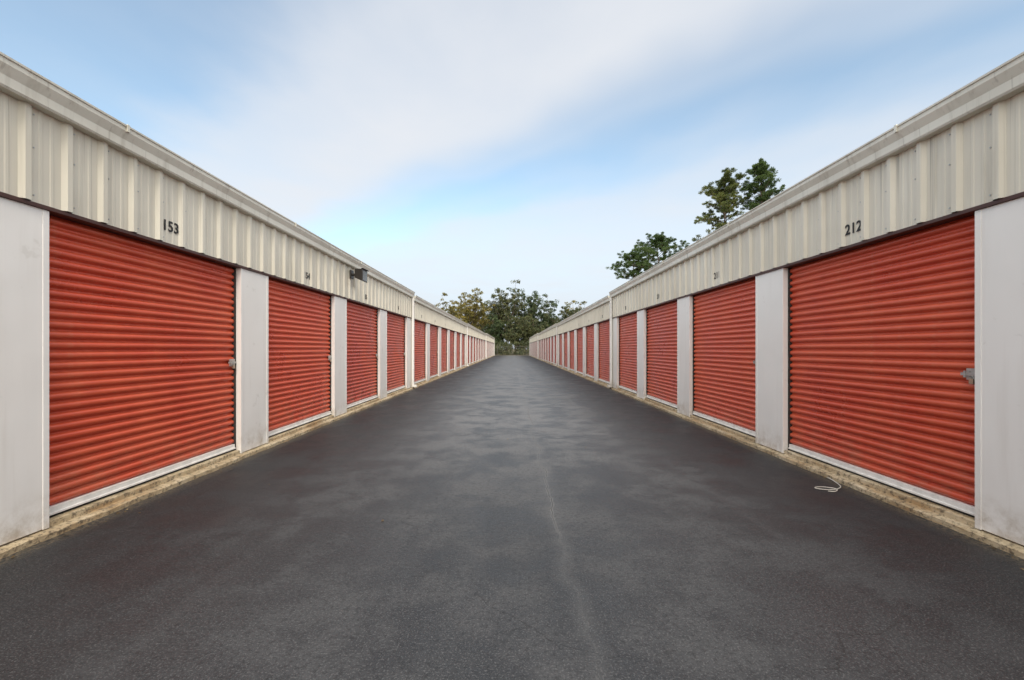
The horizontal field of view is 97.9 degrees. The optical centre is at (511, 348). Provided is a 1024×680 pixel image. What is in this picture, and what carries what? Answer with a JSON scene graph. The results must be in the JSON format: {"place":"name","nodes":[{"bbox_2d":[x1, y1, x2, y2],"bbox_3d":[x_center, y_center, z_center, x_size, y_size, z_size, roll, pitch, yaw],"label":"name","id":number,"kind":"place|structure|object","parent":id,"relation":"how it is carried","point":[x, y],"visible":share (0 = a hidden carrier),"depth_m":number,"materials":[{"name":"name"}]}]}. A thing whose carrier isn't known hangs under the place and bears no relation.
{"place":"outdoors","nodes":[
{"label":"outdoors","id":0,"kind":"place"},
{"bbox_2d":[0,355,1023,679],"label":"asphalt driveway","id":1,"kind":"structure","parent":0,"point":[512,517],"depth_m":2.89,"materials":[{"name":"asphalt"}]},
{"bbox_2d":[11,373,1023,569],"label":"fallen leaves","id":2,"kind":"object","parent":1,"relation":"on","point":[621,417],"visible":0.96,"depth_m":3.90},
{"bbox_2d":[814,477,840,491],"bbox_3d":[3.321,1.409,4.649,0.198,0.014,0.649,0,0,43],"label":"loose cord","id":3,"kind":"object","parent":1,"relation":"on","point":[829,487],"visible":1,"depth_m":4.50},
{"bbox_2d":[0,0,1023,348],"label":"sky","id":4,"kind":"structure","parent":0,"point":[454,148],"materials":[{"name":"blue"}]},
{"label":"concrete curb","id":5,"kind":"structure","parent":0,"visible":0},
{"bbox_2d":[540,336,554,363],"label":"jamb trim","id":6,"kind":"structure","parent":5,"relation":"on","point":[548,349],"depth_m":43.40,"materials":[{"name":"white paint"}]},
{"bbox_2d":[538,336,553,364],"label":"pilasters","id":7,"kind":"object","parent":6,"relation":"attached to","point":[545,350],"visible":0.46,"depth_m":46.82,"materials":[{"name":"white paint"}]},
{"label":"concrete curb","id":8,"kind":"structure","parent":0,"visible":0},
{"bbox_2d":[531,341,537,357],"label":"jamb trim","id":9,"kind":"structure","parent":8,"relation":"on","point":[532,349],"depth_m":77.51,"materials":[{"name":"white paint"}]},
{"label":"ground","id":10,"kind":"structure","parent":0,"visible":0},
{"bbox_2d":[0,388,413,558],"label":"concrete curb","id":11,"kind":"structure","parent":10,"relation":"on","point":[15,546],"depth_m":4.19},
{"bbox_2d":[42,210,406,529],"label":"jamb trim","id":12,"kind":"structure","parent":11,"relation":"on","point":[45,365],"depth_m":5.78,"materials":[{"name":"white paint"}]},
{"bbox_2d":[49,211,233,505],"bbox_3d":[-3.611,0.056,4.586,0.031,2.358,2.400,0,0,0],"label":"roll up door","id":13,"kind":"structure","parent":12,"relation":"attached to","point":[141,353],"depth_m":4.21,"materials":[{"name":"red paint"}]},
{"bbox_2d":[228,359,235,367],"bbox_3d":[-3.576,0.195,5.696,0.036,0.120,0.140,0,0,0],"label":"slide latch","id":14,"kind":"object","parent":13,"relation":"attached to","point":[231,362],"visible":1,"depth_m":5.70,"materials":[{"name":"metal"}]},
{"bbox_2d":[0,197,410,545],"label":"pilasters","id":15,"kind":"object","parent":12,"relation":"attached to","point":[20,370],"visible":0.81,"depth_m":3.25,"materials":[{"name":"white paint"}]},
{"bbox_2d":[0,192,411,318],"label":"header trim","id":16,"kind":"structure","parent":15,"relation":"on","point":[64,215],"depth_m":4.35,"materials":[{"name":"brown paint"}]},
{"bbox_2d":[0,91,410,316],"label":"ribbed fascia","id":17,"kind":"structure","parent":16,"relation":"on","point":[45,171],"depth_m":4.23,"materials":[{"name":"beige paint"}]},
{"bbox_2d":[164,219,178,233],"bbox_3d":[-3.511,-1.254,4.596,0.002,0.110,0.192,0,0,0],"label":"unit number","id":18,"kind":"object","parent":17,"relation":"attached to","point":[176,228],"visible":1,"depth_m":4.59,"materials":[{"name":"black paint"}]},
{"bbox_2d":[0,52,414,297],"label":"gutter","id":19,"kind":"object","parent":17,"relation":"attached to","point":[34,89],"visible":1,"depth_m":4.13,"materials":[{"name":"paint"}]},
{"bbox_2d":[350,268,368,282],"bbox_3d":[-3.318,-1.580,9.650,0.335,0.273,0.370,0,0,0],"label":"wall floodlight","id":20,"kind":"object","parent":17,"relation":"attached to","point":[360,274],"depth_m":9.54,"materials":[{"name":"brown metal"}]},
{"bbox_2d":[269,275,329,430],"bbox_3d":[-3.611,0.056,7.636,0.031,2.358,2.400,0,0,0],"label":"roll up door","id":21,"kind":"structure","parent":12,"relation":"attached to","point":[299,352],"depth_m":7.48,"materials":[{"name":"red paint"}]},
{"bbox_2d":[347,298,376,404],"bbox_3d":[-3.611,0.056,10.686,0.031,2.358,2.400,0,0,0],"label":"roll up door","id":22,"kind":"structure","parent":12,"relation":"attached to","point":[361,352],"depth_m":10.65,"materials":[{"name":"red paint"}]},
{"bbox_2d":[387,311,404,390],"bbox_3d":[-3.611,0.056,13.736,0.031,2.358,2.400,0,0,0],"label":"roll up door","id":23,"kind":"structure","parent":12,"relation":"attached to","point":[395,351],"depth_m":13.76,"materials":[{"name":"red paint"}]},
{"bbox_2d":[49,388,406,527],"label":"door sills","id":24,"kind":"structure","parent":11,"relation":"on","point":[82,510],"depth_m":4.48,"materials":[{"name":"concrete"}]},
{"bbox_2d":[49,268,235,517],"bbox_3d":[-3.610,0.136,4.586,0.083,2.368,2.400,0,0,0],"label":"door frame","id":25,"kind":"object","parent":24,"relation":"on","point":[77,501],"depth_m":4.50,"materials":[{"name":"white metal"}]},
{"bbox_2d":[269,296,330,436],"bbox_3d":[-3.610,0.136,7.636,0.083,2.368,2.400,0,0,0],"label":"door frame","id":26,"kind":"object","parent":24,"relation":"on","point":[295,425],"depth_m":8.00,"materials":[{"name":"white metal"}]},
{"bbox_2d":[347,309,377,408],"bbox_3d":[-3.610,0.136,10.686,0.083,2.368,2.400,0,0,0],"label":"door hardware","id":27,"kind":"object","parent":24,"relation":"on","point":[353,404],"depth_m":11.86,"materials":[{"name":"white metal"}]},
{"bbox_2d":[387,317,404,393],"bbox_3d":[-3.610,0.136,13.736,0.083,2.368,2.400,0,0,0],"label":"door hardware","id":28,"kind":"object","parent":24,"relation":"on","point":[395,389],"depth_m":14.68,"materials":[{"name":"white metal"}]},
{"bbox_2d":[411,298,411,386],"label":"corner trim","id":29,"kind":"structure","parent":11,"relation":"on","point":[411,342],"depth_m":15.58,"materials":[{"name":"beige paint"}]},
{"bbox_2d":[412,298,416,386],"bbox_3d":[-3.399,-0.212,15.511,0.166,3.115,0.104,0,0,0],"label":"downspout","id":30,"kind":"object","parent":29,"relation":"attached to","point":[413,385],"visible":1,"depth_m":15.47,"materials":[{"name":"white paint"}]},
{"bbox_2d":[414,366,466,387],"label":"concrete curb","id":31,"kind":"structure","parent":10,"relation":"on","point":[419,385],"depth_m":20.50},
{"bbox_2d":[414,366,464,384],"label":"door sills","id":32,"kind":"structure","parent":31,"relation":"on","point":[436,377],"depth_m":20.30,"materials":[{"name":"concrete"}]},
{"bbox_2d":[414,323,425,383],"bbox_3d":[-3.610,0.136,17.250,0.083,2.368,2.400,0,0,0],"label":"door hardware","id":33,"kind":"object","parent":32,"relation":"on","point":[418,381],"depth_m":17.82,"materials":[{"name":"white metal"}]},
{"bbox_2d":[430,327,437,377],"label":"door hardware","id":34,"kind":"object","parent":32,"relation":"on","point":[437,357],"depth_m":21.48,"materials":[{"name":"white metal"}]},
{"bbox_2d":[426,323,465,379],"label":"jamb trim","id":35,"kind":"structure","parent":31,"relation":"on","point":[447,351],"depth_m":24.55,"materials":[{"name":"white paint"}]},
{"bbox_2d":[414,320,424,381],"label":"roll up door","id":36,"kind":"structure","parent":35,"relation":"attached to","point":[419,347],"depth_m":17.33,"materials":[{"name":"red paint"}]},
{"bbox_2d":[430,325,436,375],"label":"roll up door","id":37,"kind":"structure","parent":35,"relation":"attached to","point":[433,350],"depth_m":20.44,"materials":[{"name":"red paint"}]},
{"bbox_2d":[425,323,461,380],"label":"pilasters","id":38,"kind":"object","parent":35,"relation":"attached to","point":[428,352],"visible":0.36,"depth_m":21.64,"materials":[{"name":"white paint"}]},
{"bbox_2d":[414,319,465,334],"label":"header trim","id":39,"kind":"structure","parent":38,"relation":"on","point":[437,326],"depth_m":20.67,"materials":[{"name":"brown paint"}]},
{"bbox_2d":[414,302,466,333],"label":"ribbed fascia","id":40,"kind":"structure","parent":39,"relation":"on","point":[430,316],"depth_m":20.42,"materials":[{"name":"beige paint"}]},
{"bbox_2d":[414,295,467,325],"bbox_3d":[-3.449,-1.792,25.050,0.134,0.204,18.600,0,0,0],"label":"gutter","id":41,"kind":"object","parent":40,"relation":"attached to","point":[421,301],"visible":0.98,"depth_m":19.99,"materials":[{"name":"paint"}]},
{"bbox_2d":[441,328,446,372],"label":"roll up door","id":42,"kind":"structure","parent":35,"relation":"attached to","point":[443,350],"depth_m":23.54,"materials":[{"name":"red paint"}]},
{"bbox_2d":[450,331,453,368],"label":"roll up door","id":43,"kind":"structure","parent":35,"relation":"attached to","point":[451,350],"depth_m":26.70,"materials":[{"name":"red paint"}]},
{"bbox_2d":[457,333,459,366],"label":"roll up door","id":44,"kind":"structure","parent":35,"relation":"attached to","point":[458,350],"depth_m":29.96,"materials":[{"name":"red paint"}]},
{"bbox_2d":[462,334,463,364],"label":"roll up door","id":45,"kind":"structure","parent":35,"relation":"attached to","point":[462,349],"depth_m":32.64,"materials":[{"name":"red paint"}]},
{"bbox_2d":[434,292,471,318],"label":"maple tree","id":46,"kind":"object","parent":10,"relation":"on","point":[451,312],"visible":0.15,"depth_m":116.31,"materials":[{"name":"green plant"}]},
{"bbox_2d":[448,288,494,330],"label":"maple tree","id":47,"kind":"object","parent":10,"relation":"on","point":[471,317],"visible":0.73,"depth_m":104.84,"materials":[{"name":"green plant"}]},
{"bbox_2d":[472,296,495,331],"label":"oak tree","id":48,"kind":"object","parent":10,"relation":"on","point":[488,314],"visible":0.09,"depth_m":119.78,"materials":[{"name":"green plant"}]},
{"bbox_2d":[480,312,513,354],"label":"oak tree","id":49,"kind":"object","parent":10,"relation":"on","point":[495,331],"visible":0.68,"depth_m":104.02,"materials":[{"name":"green plant"}]},
{"bbox_2d":[486,279,532,350],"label":"oak tree","id":50,"kind":"object","parent":10,"relation":"on","point":[499,310],"visible":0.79,"depth_m":108.61,"materials":[{"name":"green plant"}]},
{"bbox_2d":[495,340,528,354],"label":"shrub hedge","id":51,"kind":"object","parent":10,"relation":"on","point":[505,345],"visible":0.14,"depth_m":98.61,"materials":[{"name":"green plant"}]},
{"bbox_2d":[497,346,528,354],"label":"chain link fence","id":52,"kind":"object","parent":10,"relation":"on","point":[511,349],"visible":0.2,"depth_m":93.02,"materials":[{"name":"metal"}]},
{"bbox_2d":[500,311,530,351],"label":"oak tree","id":53,"kind":"object","parent":10,"relation":"on","point":[514,328],"visible":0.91,"depth_m":102.18,"materials":[{"name":"green plant"}]},
{"bbox_2d":[506,288,554,347],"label":"oak tree","id":54,"kind":"object","parent":10,"relation":"on","point":[533,307],"visible":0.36,"depth_m":113.66,"materials":[{"name":"green plant"}]},
{"bbox_2d":[515,316,548,346],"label":"oak tree","id":55,"kind":"object","parent":10,"relation":"on","point":[535,329],"visible":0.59,"depth_m":103.74,"materials":[{"name":"green plant"}]},
{"bbox_2d":[521,291,558,328],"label":"oak tree","id":56,"kind":"object","parent":10,"relation":"on","point":[542,318],"visible":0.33,"depth_m":114.70,"materials":[{"name":"green plant"}]},
{"bbox_2d":[540,310,564,324],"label":"oak tree","id":57,"kind":"object","parent":10,"relation":"on","point":[559,314],"visible":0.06,"depth_m":128.33,"materials":[{"name":"green plant"}]},
{"bbox_2d":[544,301,584,324],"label":"oak tree","id":58,"kind":"object","parent":10,"relation":"on","point":[567,314],"visible":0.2,"depth_m":116.89,"materials":[{"name":"green plant"}]},
{"bbox_2d":[565,300,586,315],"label":"maple tree","id":59,"kind":"object","parent":10,"relation":"on","point":[573,301],"visible":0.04,"depth_m":123.95,"materials":[{"name":"green plant"}]},
{"bbox_2d":[557,366,609,388],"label":"concrete curb","id":60,"kind":"structure","parent":10,"relation":"on","point":[599,383],"depth_m":20.51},
{"bbox_2d":[558,323,597,379],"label":"jamb trim","id":61,"kind":"structure","parent":60,"relation":"on","point":[576,351],"depth_m":24.55,"materials":[{"name":"white paint"}]},
{"bbox_2d":[560,334,561,364],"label":"roll up door","id":62,"kind":"structure","parent":61,"relation":"attached to","point":[561,349],"depth_m":32.64,"materials":[{"name":"red paint"}]},
{"bbox_2d":[564,333,566,366],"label":"roll up door","id":63,"kind":"structure","parent":61,"relation":"attached to","point":[565,350],"depth_m":29.96,"materials":[{"name":"red paint"}]},
{"bbox_2d":[570,331,573,368],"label":"roll up door","id":64,"kind":"structure","parent":61,"relation":"attached to","point":[572,350],"depth_m":26.70,"materials":[{"name":"red paint"}]},
{"bbox_2d":[577,328,582,372],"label":"roll up door","id":65,"kind":"structure","parent":61,"relation":"attached to","point":[580,350],"depth_m":23.54,"materials":[{"name":"red paint"}]},
{"bbox_2d":[562,323,598,380],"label":"pilasters","id":66,"kind":"object","parent":61,"relation":"attached to","point":[595,352],"visible":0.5,"depth_m":21.64,"materials":[{"name":"white paint"}]},
{"bbox_2d":[558,319,609,334],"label":"header trim","id":67,"kind":"structure","parent":66,"relation":"on","point":[586,326],"depth_m":20.67,"materials":[{"name":"brown paint"}]},
{"bbox_2d":[557,302,609,333],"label":"ribbed fascia","id":68,"kind":"structure","parent":67,"relation":"on","point":[595,315],"depth_m":20.42,"materials":[{"name":"beige paint"}]},
{"bbox_2d":[556,295,609,325],"bbox_3d":[3.449,-1.792,25.050,0.134,0.204,18.600,0,0,0],"label":"gutter","id":69,"kind":"object","parent":68,"relation":"attached to","point":[602,301],"visible":0.98,"depth_m":19.99,"materials":[{"name":"paint"}]},
{"bbox_2d":[587,325,593,375],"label":"roll up door","id":70,"kind":"structure","parent":61,"relation":"attached to","point":[590,350],"depth_m":20.44,"materials":[{"name":"red paint"}]},
{"bbox_2d":[599,320,609,381],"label":"roll up door","id":71,"kind":"structure","parent":61,"relation":"attached to","point":[604,347],"depth_m":17.33,"materials":[{"name":"red paint"}]},
{"bbox_2d":[559,366,609,384],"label":"door sills","id":72,"kind":"structure","parent":60,"relation":"on","point":[587,377],"depth_m":20.30,"materials":[{"name":"concrete"}]},
{"bbox_2d":[586,327,593,377],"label":"door hardware","id":73,"kind":"object","parent":72,"relation":"on","point":[586,357],"depth_m":21.48,"materials":[{"name":"grey metal"}]},
{"bbox_2d":[598,323,609,383],"bbox_3d":[3.610,0.136,17.250,0.083,2.368,2.400,0,0,0],"label":"door hardware","id":74,"kind":"object","parent":72,"relation":"on","point":[605,381],"depth_m":17.82,"materials":[{"name":"grey metal"}]},
{"bbox_2d":[607,247,656,279],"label":"tree","id":75,"kind":"object","parent":10,"relation":"on","point":[627,259],"visible":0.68,"depth_m":59.91,"materials":[{"name":"green plant"}]},
{"bbox_2d":[628,232,689,270],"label":"oak tree","id":76,"kind":"object","parent":10,"relation":"on","point":[659,242],"visible":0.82,"depth_m":54.24,"materials":[{"name":"green plant"}]},
{"bbox_2d":[692,167,751,241],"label":"pine tree","id":77,"kind":"object","parent":10,"relation":"on","point":[723,192],"visible":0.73,"depth_m":42.73,"materials":[{"name":"green plant"}]},
{"bbox_2d":[739,158,785,210],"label":"pine tree","id":78,"kind":"object","parent":10,"relation":"on","point":[761,171],"visible":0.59,"depth_m":41.71,"materials":[{"name":"green plant"}]},
{"bbox_2d":[611,388,1023,558],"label":"concrete curb","id":79,"kind":"structure","parent":10,"relation":"on","point":[1003,544],"depth_m":4.15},
{"bbox_2d":[612,298,612,386],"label":"corner trim","id":80,"kind":"structure","parent":79,"relation":"on","point":[612,342],"depth_m":15.58,"materials":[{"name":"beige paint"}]},
{"bbox_2d":[607,298,611,386],"bbox_3d":[3.399,-0.212,15.511,0.166,3.115,0.104,0,0,0],"label":"downspout","id":81,"kind":"object","parent":80,"relation":"attached to","point":[610,385],"visible":1,"depth_m":15.47,"materials":[{"name":"white paint"}]},
{"bbox_2d":[617,388,974,527],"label":"door sills","id":82,"kind":"structure","parent":79,"relation":"on","point":[941,510],"depth_m":4.48,"materials":[{"name":"concrete"}]},
{"bbox_2d":[619,317,636,393],"bbox_3d":[3.610,0.136,13.736,0.083,2.368,2.400,0,0,0],"label":"door hardware","id":83,"kind":"object","parent":82,"relation":"on","point":[628,389],"depth_m":14.77,"materials":[{"name":"grey metal"}]},
{"bbox_2d":[646,309,676,408],"bbox_3d":[3.610,0.136,10.686,0.083,2.368,2.400,0,0,0],"label":"door hardware","id":84,"kind":"object","parent":82,"relation":"on","point":[670,404],"depth_m":11.86,"materials":[{"name":"grey metal"}]},
{"bbox_2d":[693,296,754,436],"bbox_3d":[3.610,0.136,7.636,0.083,2.368,2.400,0,0,0],"label":"door hardware","id":85,"kind":"object","parent":82,"relation":"on","point":[728,425],"depth_m":8.03,"materials":[{"name":"grey metal"}]},
{"bbox_2d":[788,268,974,517],"bbox_3d":[3.610,0.136,4.586,0.083,2.368,2.400,0,0,0],"label":"door hardware","id":86,"kind":"object","parent":82,"relation":"on","point":[946,501],"depth_m":4.51,"materials":[{"name":"white metal"}]},
{"bbox_2d":[617,210,981,529],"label":"jamb trim","id":87,"kind":"structure","parent":79,"relation":"on","point":[978,365],"depth_m":5.78,"materials":[{"name":"white paint"}]},
{"bbox_2d":[619,311,636,390],"bbox_3d":[3.611,0.056,13.736,0.031,2.358,2.400,0,0,0],"label":"roll up door","id":88,"kind":"structure","parent":87,"relation":"attached to","point":[628,351],"depth_m":13.76,"materials":[{"name":"red paint"}]},
{"bbox_2d":[647,298,676,404],"bbox_3d":[3.611,0.056,10.686,0.031,2.358,2.400,0,0,0],"label":"roll up door","id":89,"kind":"structure","parent":87,"relation":"attached to","point":[662,352],"depth_m":10.65,"materials":[{"name":"red paint"}]},
{"bbox_2d":[694,275,754,430],"bbox_3d":[3.611,0.056,7.636,0.031,2.358,2.400,0,0,0],"label":"roll up door","id":90,"kind":"structure","parent":87,"relation":"attached to","point":[724,352],"depth_m":7.48,"materials":[{"name":"red paint"}]},
{"bbox_2d":[613,197,1023,545],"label":"pilasters","id":91,"kind":"object","parent":87,"relation":"attached to","point":[1003,370],"visible":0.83,"depth_m":3.25,"materials":[{"name":"white paint"}]},
{"bbox_2d":[612,192,1023,318],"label":"header trim","id":92,"kind":"structure","parent":91,"relation":"on","point":[959,215],"depth_m":4.35,"materials":[{"name":"brown paint"}]},
{"bbox_2d":[613,91,1023,316],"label":"ribbed fascia","id":93,"kind":"structure","parent":92,"relation":"on","point":[977,171],"depth_m":4.24,"materials":[{"name":"beige paint"}]},
{"bbox_2d":[609,52,1023,297],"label":"gutter","id":94,"kind":"object","parent":93,"relation":"attached to","point":[989,89],"visible":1,"depth_m":4.14,"materials":[{"name":"paint"}]},
{"bbox_2d":[845,220,860,235],"bbox_3d":[3.511,-1.244,4.586,0.002,0.109,0.223,0,0,0],"label":"unit number","id":95,"kind":"object","parent":93,"relation":"attached to","point":[858,229],"visible":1,"depth_m":4.58,"materials":[{"name":"black paint"}]},
{"bbox_2d":[790,211,974,505],"bbox_3d":[3.611,0.056,4.586,0.031,2.358,2.400,0,0,0],"label":"roll up door","id":96,"kind":"structure","parent":87,"relation":"attached to","point":[882,346],"depth_m":4.21,"materials":[{"name":"red paint"}]},
{"bbox_2d":[960,368,974,383],"bbox_3d":[3.576,0.215,3.476,0.036,0.120,0.140,0,0,0],"label":"slide latch","id":97,"kind":"object","parent":96,"relation":"attached to","point":[969,374],"visible":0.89,"depth_m":3.48,"materials":[{"name":"metal"}]},
{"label":"concrete curb","id":98,"kind":"structure","parent":10,"relation":"on","visible":0},
{"bbox_2d":[469,336,483,363],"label":"jamb trim","id":99,"kind":"structure","parent":98,"relation":"on","point":[475,349],"depth_m":43.40,"materials":[{"name":"white paint"}]},
{"bbox_2d":[470,336,485,364],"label":"pilasters","id":100,"kind":"object","parent":99,"relation":"attached to","point":[478,350],"visible":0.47,"depth_m":46.83,"materials":[{"name":"white paint"}]},
{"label":"concrete curb","id":101,"kind":"structure","parent":10,"relation":"on","visible":0},
{"bbox_2d":[486,341,492,357],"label":"jamb trim","id":102,"kind":"structure","parent":101,"relation":"on","point":[491,348],"depth_m":77.51,"materials":[{"name":"white paint"}]},
{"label":"header trim","id":103,"kind":"object","parent":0,"visible":0},
{"bbox_2d":[467,326,485,339],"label":"ribbed fascia","id":104,"kind":"structure","parent":103,"relation":"on","point":[474,333],"depth_m":42.63,"materials":[{"name":"beige paint"}]},
{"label":"header trim","id":105,"kind":"object","parent":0,"visible":0},
{"bbox_2d":[486,335,493,342],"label":"ribbed fascia","id":106,"kind":"structure","parent":105,"relation":"on","point":[489,338],"depth_m":69.12,"materials":[{"name":"beige paint"}]},
{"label":"header trim","id":107,"kind":"object","parent":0,"visible":0},
{"bbox_2d":[538,326,556,339],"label":"ribbed fascia","id":108,"kind":"structure","parent":107,"relation":"on","point":[549,333],"depth_m":42.63,"materials":[{"name":"beige paint"}]},
{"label":"header trim","id":109,"kind":"object","parent":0,"visible":0},
{"bbox_2d":[530,335,537,342],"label":"ribbed fascia","id":110,"kind":"structure","parent":109,"relation":"on","point":[534,338],"depth_m":69.12,"materials":[{"name":"beige paint"}]},
{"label":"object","id":111,"kind":"object","parent":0,"visible":0},
{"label":"roof","id":112,"kind":"object","parent":111,"relation":"on","visible":0},
{"bbox_2d":[468,324,485,334],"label":"gutter","id":113,"kind":"object","parent":112,"relation":"attached to","point":[474,328],"visible":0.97,"depth_m":42.27,"materials":[{"name":"paint"}]},
{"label":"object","id":114,"kind":"object","parent":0,"visible":0},
{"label":"roof","id":115,"kind":"object","parent":114,"relation":"on","visible":0},
{"bbox_2d":[538,324,555,334],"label":"gutter","id":116,"kind":"object","parent":115,"relation":"attached to","point":[549,328],"visible":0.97,"depth_m":42.27,"materials":[{"name":"paint"}]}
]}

